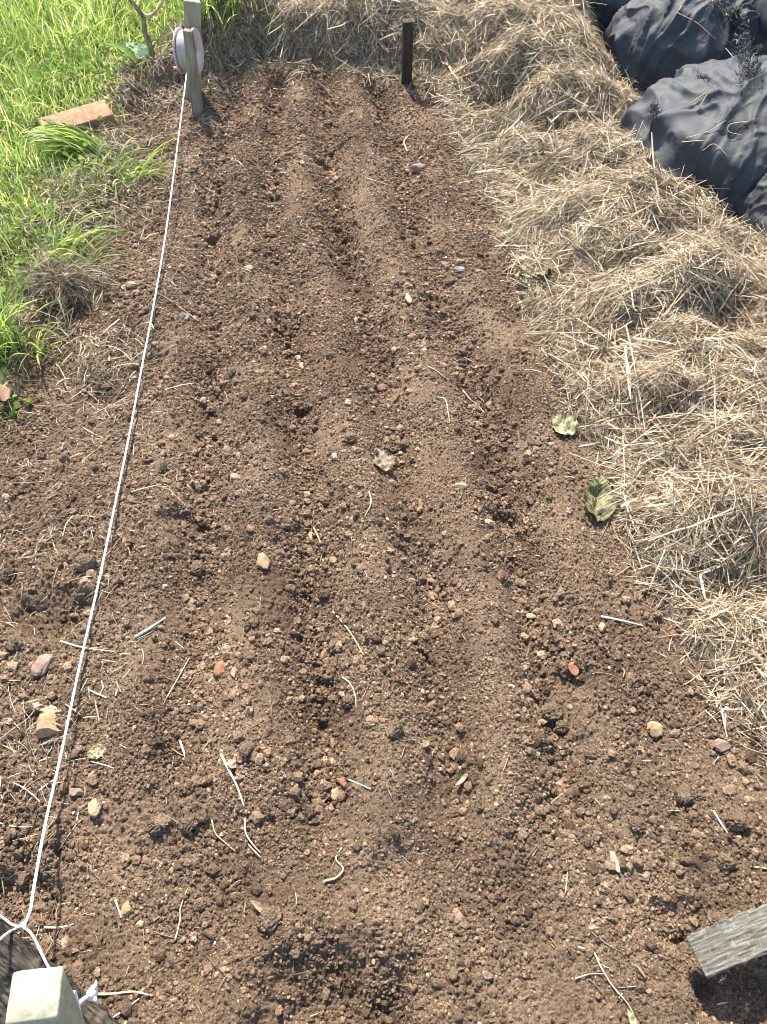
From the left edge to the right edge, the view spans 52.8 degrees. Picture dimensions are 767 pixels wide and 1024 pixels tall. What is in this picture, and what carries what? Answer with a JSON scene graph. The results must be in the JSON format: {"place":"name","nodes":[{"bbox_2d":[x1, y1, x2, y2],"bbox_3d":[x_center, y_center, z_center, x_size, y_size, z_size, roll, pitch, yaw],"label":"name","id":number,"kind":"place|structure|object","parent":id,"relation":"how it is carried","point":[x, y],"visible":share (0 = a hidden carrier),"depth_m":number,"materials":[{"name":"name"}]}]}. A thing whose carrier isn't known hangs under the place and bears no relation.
{"place":"outdoors","nodes":[
{"label":"outdoors","id":0,"kind":"place"},
{"bbox_2d":[0,0,766,1023],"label":"ground","id":1,"kind":"structure","parent":0,"point":[566,986],"depth_m":1.44,"materials":[{"name":"soil"}]},
{"bbox_2d":[0,384,11,401],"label":"stone","id":2,"kind":"object","parent":1,"relation":"on","point":[5,393],"visible":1,"depth_m":1.87,"materials":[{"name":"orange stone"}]},
{"bbox_2d":[23,156,37,167],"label":"weed","id":3,"kind":"object","parent":1,"relation":"on","point":[30,162],"visible":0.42,"depth_m":2.54,"materials":[{"name":"green plant"}]},
{"bbox_2d":[0,273,82,379],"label":"grass tuft","id":4,"kind":"object","parent":1,"relation":"on","point":[5,331],"visible":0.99,"depth_m":1.96,"materials":[{"name":"plant"}]},
{"bbox_2d":[31,654,53,676],"bbox_3d":[-0.624,0.280,1.415,0.030,0.022,0.051,12,53,10],"label":"stone","id":5,"kind":"object","parent":1,"relation":"on","point":[41,664],"visible":1,"depth_m":1.41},
{"bbox_2d":[5,966,84,1023],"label":"square post","id":6,"kind":"object","parent":1,"relation":"on","point":[42,996],"visible":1,"depth_m":0.69,"materials":[{"name":"grey wood"}]},
{"bbox_2d":[0,72,186,1015],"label":"garden string","id":7,"kind":"object","parent":6,"relation":"attached to","point":[92,993],"visible":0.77,"depth_m":1.34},
{"bbox_2d":[32,700,60,712],"bbox_3d":[-0.598,0.346,1.368,0.063,0.011,0.019,13,53,10],"label":"wood sliver","id":8,"kind":"object","parent":1,"relation":"on","point":[49,708],"visible":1,"depth_m":1.36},
{"bbox_2d":[35,201,57,220],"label":"weed","id":9,"kind":"object","parent":1,"relation":"on","point":[40,210],"visible":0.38,"depth_m":2.34,"materials":[{"name":"green plant"}]},
{"bbox_2d":[36,711,59,739],"bbox_3d":[-0.583,0.368,1.343,0.039,0.027,0.047,-15,54,-11],"label":"stone","id":10,"kind":"object","parent":1,"relation":"on","point":[46,727],"visible":1,"depth_m":1.33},
{"bbox_2d":[44,924,73,928],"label":"dry stalk","id":11,"kind":"object","parent":1,"relation":"on","point":[50,927],"visible":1,"depth_m":1.18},
{"bbox_2d":[0,919,119,1023],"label":"old timber","id":12,"kind":"object","parent":1,"relation":"on","point":[18,952],"visible":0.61,"depth_m":1.03,"materials":[{"name":"wood"}]},
{"bbox_2d":[58,453,69,462],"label":"soil clod","id":13,"kind":"object","parent":1,"relation":"on","point":[63,456],"visible":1,"depth_m":1.74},
{"bbox_2d":[0,236,131,324],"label":"straw clump","id":14,"kind":"object","parent":1,"relation":"on","point":[62,276],"visible":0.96,"depth_m":2.11,"materials":[{"name":"plant"}]},
{"bbox_2d":[17,115,116,161],"bbox_3d":[-1.044,-1.231,2.541,0.306,0.128,0.232,0,52,0],"label":"grass tuft","id":15,"kind":"object","parent":1,"relation":"on","point":[58,136],"visible":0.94,"depth_m":2.52,"materials":[{"name":"plant"}]},
{"bbox_2d":[9,200,136,289],"bbox_3d":[-0.871,-0.777,2.201,0.342,0.163,0.518,-29,58,-21],"label":"grass tuft","id":16,"kind":"object","parent":1,"relation":"on","point":[61,241],"visible":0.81,"depth_m":2.19,"materials":[{"name":"plant"}]},
{"bbox_2d":[66,225,84,243],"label":"weed","id":17,"kind":"object","parent":1,"relation":"on","point":[71,238],"visible":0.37,"depth_m":2.27,"materials":[{"name":"green plant"}]},
{"bbox_2d":[69,788,83,795],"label":"stone","id":18,"kind":"object","parent":1,"relation":"on","point":[77,791],"visible":1,"depth_m":1.27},
{"bbox_2d":[38,99,117,132],"bbox_3d":[-1.068,-1.356,2.712,0.240,0.068,0.114,-24,60,-13],"label":"brick","id":19,"kind":"object","parent":1,"relation":"on","point":[78,115],"visible":0.59,"depth_m":2.69,"materials":[{"name":"brick"}]},
{"bbox_2d":[72,553,97,572],"bbox_3d":[-0.596,0.099,1.543,0.049,0.030,0.037,-23,55,-17],"label":"soil clod","id":20,"kind":"object","parent":1,"relation":"on","point":[83,563],"visible":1,"depth_m":1.53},
{"bbox_2d":[0,0,171,417],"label":"clover leaves","id":21,"kind":"object","parent":1,"relation":"on","point":[16,404],"visible":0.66,"depth_m":2.85,"materials":[{"name":"green plant"}]},
{"bbox_2d":[60,640,114,651],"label":"dry stalk","id":22,"kind":"object","parent":1,"relation":"on","point":[68,643],"visible":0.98,"depth_m":1.44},
{"bbox_2d":[0,0,183,429],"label":"grass","id":23,"kind":"structure","parent":1,"relation":"on","point":[22,26],"depth_m":2.92,"materials":[{"name":"plant"}]},
{"bbox_2d":[88,798,101,818],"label":"stone","id":24,"kind":"object","parent":1,"relation":"on","point":[94,808],"visible":1,"depth_m":1.25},
{"bbox_2d":[87,743,105,759],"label":"withered leaf","id":25,"kind":"object","parent":1,"relation":"on","point":[92,752],"visible":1,"depth_m":1.31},
{"bbox_2d":[114,899,121,917],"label":"dry stalk","id":26,"kind":"object","parent":1,"relation":"on","point":[116,903],"visible":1,"depth_m":1.18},
{"bbox_2d":[97,991,152,996],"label":"dry stalk","id":27,"kind":"object","parent":1,"relation":"on","point":[113,993],"visible":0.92,"depth_m":1.11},
{"bbox_2d":[118,901,131,917],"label":"stone","id":28,"kind":"object","parent":1,"relation":"on","point":[125,909],"visible":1,"depth_m":1.18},
{"bbox_2d":[62,133,194,202],"bbox_3d":[-0.814,-1.098,2.457,0.417,0.131,0.383,-18,54,-14],"label":"grass tuft","id":29,"kind":"object","parent":1,"relation":"on","point":[139,167],"visible":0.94,"depth_m":2.47,"materials":[{"name":"plant"}]},
{"bbox_2d":[124,281,136,288],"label":"stone","id":30,"kind":"object","parent":1,"relation":"on","point":[130,284],"visible":1,"depth_m":2.12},
{"bbox_2d":[105,42,168,70],"bbox_3d":[-0.895,-1.749,2.951,0.262,0.115,0.160,8,52,6],"label":"broad leaved weed","id":31,"kind":"object","parent":1,"relation":"on","point":[126,48],"visible":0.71,"depth_m":2.97,"materials":[{"name":"green plant"}]},
{"bbox_2d":[114,0,163,62],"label":"dead stem","id":32,"kind":"object","parent":1,"relation":"on","point":[143,15],"visible":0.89,"depth_m":2.88,"materials":[{"name":"brown plant"}]},
{"bbox_2d":[134,617,165,637],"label":"dry stalk","id":33,"kind":"object","parent":1,"relation":"on","point":[147,629],"visible":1,"depth_m":1.45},
{"bbox_2d":[147,811,172,836],"bbox_3d":[-0.362,0.503,1.247,0.046,0.029,0.037,-34,59,-24],"label":"soil clod","id":34,"kind":"object","parent":1,"relation":"on","point":[157,824],"visible":1,"depth_m":1.24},
{"bbox_2d":[153,458,167,473],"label":"soil clod","id":35,"kind":"object","parent":1,"relation":"on","point":[161,466],"visible":1,"depth_m":1.69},
{"bbox_2d":[166,658,189,697],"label":"dry stalk","id":36,"kind":"object","parent":1,"relation":"on","point":[176,680],"visible":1,"depth_m":1.41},
{"bbox_2d":[174,888,187,940],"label":"dry stalk","id":37,"kind":"object","parent":1,"relation":"on","point":[179,917],"visible":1,"depth_m":1.18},
{"bbox_2d":[179,740,188,768],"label":"dry stalk","id":38,"kind":"object","parent":1,"relation":"on","point":[181,745],"visible":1,"depth_m":1.35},
{"bbox_2d":[181,314,189,321],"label":"stone","id":39,"kind":"object","parent":1,"relation":"on","point":[186,317],"visible":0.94,"depth_m":2.03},
{"bbox_2d":[178,813,198,833],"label":"soil clod","id":40,"kind":"object","parent":1,"relation":"on","point":[189,823],"visible":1,"depth_m":1.25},
{"bbox_2d":[184,0,201,99],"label":"wooden stake","id":41,"kind":"object","parent":1,"relation":"on","point":[192,13],"visible":0.42,"depth_m":2.66,"materials":[{"name":"grey wood"}]},
{"bbox_2d":[172,27,203,73],"bbox_3d":[-0.690,-1.600,2.684,0.093,0.142,0.140,7,52,6],"label":"string reel","id":42,"kind":"object","parent":41,"relation":"attached to","point":[179,53],"visible":0.61,"depth_m":2.65,"materials":[{"name":"white plastic"}]},
{"bbox_2d":[183,28,203,115],"bbox_3d":[-0.659,-1.465,2.706,0.064,0.407,0.027,11,53,9],"label":"wooden stake","id":43,"kind":"object","parent":1,"relation":"on","point":[193,77],"visible":0.64,"depth_m":2.64,"materials":[{"name":"grey wood"}]},
{"bbox_2d":[190,560,206,576],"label":"soil clod","id":44,"kind":"object","parent":1,"relation":"on","point":[198,567],"visible":1,"depth_m":1.57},
{"bbox_2d":[192,897,205,912],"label":"soil clod","id":45,"kind":"object","parent":1,"relation":"on","point":[198,904],"visible":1,"depth_m":1.19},
{"bbox_2d":[213,660,224,677],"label":"stone","id":46,"kind":"object","parent":1,"relation":"on","point":[219,671],"visible":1,"depth_m":1.40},
{"bbox_2d":[165,0,278,57],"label":"grass tuft","id":47,"kind":"object","parent":1,"relation":"on","point":[212,4],"visible":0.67,"depth_m":2.87,"materials":[{"name":"plant"}]},
{"bbox_2d":[211,819,235,851],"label":"dry stalk","id":48,"kind":"object","parent":1,"relation":"on","point":[218,836],"visible":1,"depth_m":1.25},
{"bbox_2d":[220,753,244,806],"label":"dry stalk","id":49,"kind":"object","parent":1,"relation":"on","point":[228,770],"visible":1,"depth_m":1.28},
{"bbox_2d":[228,367,236,375],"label":"soil clod","id":50,"kind":"object","parent":1,"relation":"on","point":[231,371],"visible":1,"depth_m":1.90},
{"bbox_2d":[0,0,480,400],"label":"dry grass","id":51,"kind":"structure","parent":1,"relation":"on","point":[171,92],"depth_m":2.58,"materials":[{"name":"plant"}]},
{"bbox_2d":[238,741,252,758],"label":"soil clod","id":52,"kind":"object","parent":1,"relation":"on","point":[245,749],"visible":1,"depth_m":1.29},
{"bbox_2d":[244,818,260,852],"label":"dry stalk","id":53,"kind":"object","parent":1,"relation":"on","point":[248,838],"visible":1,"depth_m":1.24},
{"bbox_2d":[249,899,264,911],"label":"withered leaf","id":54,"kind":"object","parent":1,"relation":"on","point":[259,906],"visible":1,"depth_m":1.18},
{"bbox_2d":[256,552,269,569],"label":"stone","id":55,"kind":"object","parent":1,"relation":"on","point":[263,561],"visible":1,"depth_m":1.52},
{"bbox_2d":[255,905,282,933],"bbox_3d":[-0.171,0.613,1.166,0.036,0.029,0.047,36,60,25],"label":"soil clod","id":56,"kind":"object","parent":1,"relation":"on","point":[269,919],"visible":1,"depth_m":1.16,"materials":[{"name":"soil"}]},
{"bbox_2d":[288,785,301,800],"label":"soil clod","id":57,"kind":"object","parent":1,"relation":"on","point":[294,793],"visible":1,"depth_m":1.28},
{"bbox_2d":[325,351,335,358],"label":"soil clod","id":58,"kind":"object","parent":1,"relation":"on","point":[328,355],"visible":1,"depth_m":1.90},
{"bbox_2d":[329,556,336,562],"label":"stone","id":59,"kind":"object","parent":1,"relation":"on","point":[332,559],"visible":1,"depth_m":1.57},
{"bbox_2d":[328,638,339,653],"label":"soil clod","id":60,"kind":"object","parent":1,"relation":"on","point":[332,647],"visible":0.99,"depth_m":1.45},
{"bbox_2d":[324,848,343,881],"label":"dry stalk","id":61,"kind":"object","parent":1,"relation":"on","point":[336,877],"visible":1,"depth_m":1.20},
{"bbox_2d":[331,453,337,459],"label":"stone","id":62,"kind":"object","parent":1,"relation":"on","point":[334,456],"visible":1,"depth_m":1.71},
{"bbox_2d":[337,777,346,788],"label":"stone","id":63,"kind":"object","parent":1,"relation":"on","point":[342,781],"visible":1,"depth_m":1.30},
{"bbox_2d":[341,694,353,708],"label":"soil clod","id":64,"kind":"object","parent":1,"relation":"on","point":[346,701],"visible":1,"depth_m":1.37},
{"bbox_2d":[332,611,363,655],"bbox_3d":[-0.066,0.227,1.459,0.006,0.036,0.129,-24,56,-18],"label":"dry stalk","id":65,"kind":"object","parent":1,"relation":"on","point":[346,627],"visible":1,"depth_m":1.45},
{"bbox_2d":[344,432,357,443],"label":"soil clod","id":66,"kind":"object","parent":1,"relation":"on","point":[349,437],"visible":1,"depth_m":1.72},
{"bbox_2d":[364,491,371,516],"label":"dry stalk","id":67,"kind":"object","parent":1,"relation":"on","point":[370,503],"visible":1,"depth_m":1.61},
{"bbox_2d":[9,87,746,1023],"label":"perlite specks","id":68,"kind":"object","parent":1,"relation":"on","point":[393,477],"visible":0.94,"depth_m":1.60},
{"bbox_2d":[372,447,394,470],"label":"withered leaf","id":69,"kind":"object","parent":1,"relation":"on","point":[383,460],"visible":1,"depth_m":1.73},
{"bbox_2d":[0,65,766,1023],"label":"straw litter","id":70,"kind":"object","parent":1,"relation":"on","point":[14,699],"visible":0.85,"depth_m":1.63,"materials":[{"name":"plant"}]},
{"bbox_2d":[385,719,403,739],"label":"soil clod","id":71,"kind":"object","parent":1,"relation":"on","point":[393,728],"visible":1,"depth_m":1.31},
{"bbox_2d":[399,438,409,448],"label":"soil clod","id":72,"kind":"object","parent":1,"relation":"on","point":[404,444],"visible":1,"depth_m":1.78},
{"bbox_2d":[401,18,412,85],"bbox_3d":[0.086,-1.628,2.840,0.037,0.318,0.037,-5,52,-4],"label":"square stake","id":73,"kind":"object","parent":1,"relation":"on","point":[407,50],"visible":0.63,"depth_m":2.78,"materials":[{"name":"brown wood"}]},
{"bbox_2d":[405,293,411,303],"bbox_3d":[0.066,-0.563,2.040,0.018,0.011,0.045,-9,53,-7],"label":"wood sliver","id":74,"kind":"object","parent":1,"relation":"on","point":[408,298],"visible":1,"depth_m":2.03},
{"bbox_2d":[404,237,415,247],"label":"soil clod","id":75,"kind":"object","parent":1,"relation":"on","point":[411,242],"visible":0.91,"depth_m":2.29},
{"bbox_2d":[410,163,425,172],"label":"stone","id":76,"kind":"object","parent":1,"relation":"on","point":[417,167],"visible":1,"depth_m":2.51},
{"bbox_2d":[427,366,446,378],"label":"dry stalk","id":77,"kind":"object","parent":1,"relation":"on","point":[436,371],"visible":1,"depth_m":1.88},
{"bbox_2d":[438,396,449,423],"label":"dry stalk","id":78,"kind":"object","parent":1,"relation":"on","point":[447,407],"visible":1,"depth_m":1.81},
{"bbox_2d":[144,0,766,772],"bbox_3d":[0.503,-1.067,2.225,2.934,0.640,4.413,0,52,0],"label":"straw mulch","id":79,"kind":"object","parent":1,"relation":"on","point":[666,264],"visible":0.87,"depth_m":2.00,"materials":[{"name":"plant"}]},
{"bbox_2d":[532,259,555,276],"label":"withered leaf","id":80,"kind":"object","parent":79,"relation":"on","point":[546,270],"visible":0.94,"depth_m":2.10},
{"bbox_2d":[452,482,467,488],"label":"stone","id":81,"kind":"object","parent":1,"relation":"on","point":[462,485],"visible":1,"depth_m":1.64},
{"bbox_2d":[456,267,464,272],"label":"stone","id":82,"kind":"object","parent":1,"relation":"on","point":[460,269],"visible":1,"depth_m":2.14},
{"bbox_2d":[455,768,467,784],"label":"withered leaf","id":83,"kind":"object","parent":1,"relation":"on","point":[461,777],"visible":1,"depth_m":1.32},
{"bbox_2d":[462,390,483,412],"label":"dry stalk","id":84,"kind":"object","parent":1,"relation":"on","point":[467,396],"visible":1,"depth_m":1.89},
{"bbox_2d":[486,401,493,408],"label":"stone","id":85,"kind":"object","parent":1,"relation":"on","point":[489,404],"visible":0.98,"depth_m":1.89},
{"bbox_2d":[497,569,508,582],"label":"soil clod","id":86,"kind":"object","parent":1,"relation":"on","point":[503,575],"visible":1,"depth_m":1.55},
{"bbox_2d":[513,267,535,286],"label":"withered leaf","id":87,"kind":"object","parent":1,"relation":"on","point":[516,270],"visible":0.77,"depth_m":2.12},
{"bbox_2d":[540,700,563,722],"bbox_3d":[0.303,0.360,1.396,0.044,0.034,0.042,4,52,3],"label":"soil clod","id":88,"kind":"object","parent":1,"relation":"on","point":[552,712],"visible":1,"depth_m":1.39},
{"bbox_2d":[550,632,563,643],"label":"soil clod","id":89,"kind":"object","parent":1,"relation":"on","point":[556,637],"visible":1,"depth_m":1.47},
{"bbox_2d":[555,718,568,733],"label":"soil clod","id":90,"kind":"object","parent":1,"relation":"on","point":[562,726],"visible":1,"depth_m":1.37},
{"bbox_2d":[552,410,577,434],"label":"withered leaf","id":91,"kind":"object","parent":1,"relation":"on","point":[563,423],"visible":1,"depth_m":1.79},
{"bbox_2d":[558,829,571,839],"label":"soil clod","id":92,"kind":"object","parent":1,"relation":"on","point":[565,833],"visible":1,"depth_m":1.26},
{"bbox_2d":[568,662,578,675],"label":"stone","id":93,"kind":"object","parent":1,"relation":"on","point":[573,668],"visible":1,"depth_m":1.43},
{"bbox_2d":[582,836,593,847],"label":"soil clod","id":94,"kind":"object","parent":1,"relation":"on","point":[587,842],"visible":1,"depth_m":1.24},
{"bbox_2d":[575,973,603,979],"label":"dry stalk","id":95,"kind":"object","parent":1,"relation":"on","point":[587,974],"visible":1,"depth_m":1.13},
{"bbox_2d":[583,747,598,759],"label":"soil clod","id":96,"kind":"object","parent":1,"relation":"on","point":[590,753],"visible":1,"depth_m":1.32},
{"bbox_2d":[583,473,615,520],"bbox_3d":[0.457,-0.030,1.648,0.069,0.034,0.122,16,59,-6],"label":"withered leaf","id":97,"kind":"object","parent":1,"relation":"on","point":[599,486],"visible":0.99,"depth_m":1.65,"materials":[{"name":"plant"}]},
{"bbox_2d":[598,622,605,632],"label":"stone","id":98,"kind":"object","parent":1,"relation":"on","point":[602,626],"visible":1,"depth_m":1.46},
{"bbox_2d":[577,946,635,1017],"bbox_3d":[0.329,0.681,1.125,0.016,0.006,0.118,-30,58,-21],"label":"dry stalk","id":99,"kind":"object","parent":1,"relation":"on","point":[580,947],"visible":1,"depth_m":1.12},
{"bbox_2d":[609,851,619,872],"bbox_3d":[0.364,0.550,1.220,0.014,0.008,0.038,-7,52,-5],"label":"wood sliver","id":100,"kind":"object","parent":1,"relation":"on","point":[612,856],"visible":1,"depth_m":1.22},
{"bbox_2d":[601,615,642,625],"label":"dry stalk","id":101,"kind":"object","parent":1,"relation":"on","point":[611,618],"visible":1,"depth_m":1.48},
{"bbox_2d":[627,1008,636,1023],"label":"withered leaf","id":102,"kind":"object","parent":1,"relation":"on","point":[631,1018],"visible":1,"depth_m":1.09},
{"bbox_2d":[628,816,646,832],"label":"soil clod","id":103,"kind":"object","parent":1,"relation":"on","point":[638,823],"visible":1,"depth_m":1.24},
{"bbox_2d":[646,721,663,738],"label":"stone","id":104,"kind":"object","parent":1,"relation":"on","point":[656,730],"visible":1,"depth_m":1.34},
{"bbox_2d":[669,629,679,639],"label":"stone","id":105,"kind":"object","parent":1,"relation":"on","point":[672,632],"visible":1,"depth_m":1.47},
{"bbox_2d":[587,0,766,241],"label":"weed mat","id":106,"kind":"object","parent":1,"relation":"on","point":[678,64],"visible":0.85,"depth_m":2.36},
{"bbox_2d":[677,12,732,56],"bbox_3d":[1.091,-1.500,2.530,0.176,0.093,0.469,0,52,0],"label":"straw stalk","id":107,"kind":"object","parent":106,"relation":"on","point":[703,28],"visible":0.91,"depth_m":2.64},
{"bbox_2d":[727,121,748,134],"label":"straw stalk","id":108,"kind":"object","parent":106,"relation":"on","point":[734,123],"visible":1,"depth_m":2.22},
{"bbox_2d":[674,782,695,804],"bbox_3d":[0.494,0.465,1.272,0.035,0.028,0.035,-4,52,-3],"label":"soil clod","id":109,"kind":"object","parent":1,"relation":"on","point":[684,793],"visible":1,"depth_m":1.26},
{"bbox_2d":[677,941,692,956],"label":"soil clod","id":110,"kind":"object","parent":1,"relation":"on","point":[684,947],"visible":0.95,"depth_m":1.17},
{"bbox_2d":[708,909,727,924],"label":"soil clod","id":111,"kind":"object","parent":1,"relation":"on","point":[714,917],"visible":0.58,"depth_m":1.16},
{"bbox_2d":[713,810,727,832],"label":"dry stalk","id":112,"kind":"object","parent":1,"relation":"on","point":[717,817],"visible":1,"depth_m":1.24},
{"bbox_2d":[715,738,730,752],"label":"stone","id":113,"kind":"object","parent":1,"relation":"on","point":[721,745],"visible":1,"depth_m":1.31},
{"bbox_2d":[718,694,727,737],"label":"dry stalk","id":114,"kind":"object","parent":1,"relation":"on","point":[723,718],"visible":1,"depth_m":1.35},
{"bbox_2d":[715,852,735,871],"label":"soil clod","id":115,"kind":"object","parent":1,"relation":"on","point":[726,861],"visible":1,"depth_m":1.20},
{"bbox_2d":[686,903,766,978],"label":"weathered board","id":116,"kind":"object","parent":1,"relation":"on","point":[723,945],"visible":1,"depth_m":1.09,"materials":[{"name":"wood"}]},
{"bbox_2d":[724,805,749,831],"bbox_3d":[0.567,0.491,1.241,0.039,0.031,0.040,5,52,4],"label":"soil clod","id":117,"kind":"object","parent":1,"relation":"on","point":[736,819],"visible":1,"depth_m":1.23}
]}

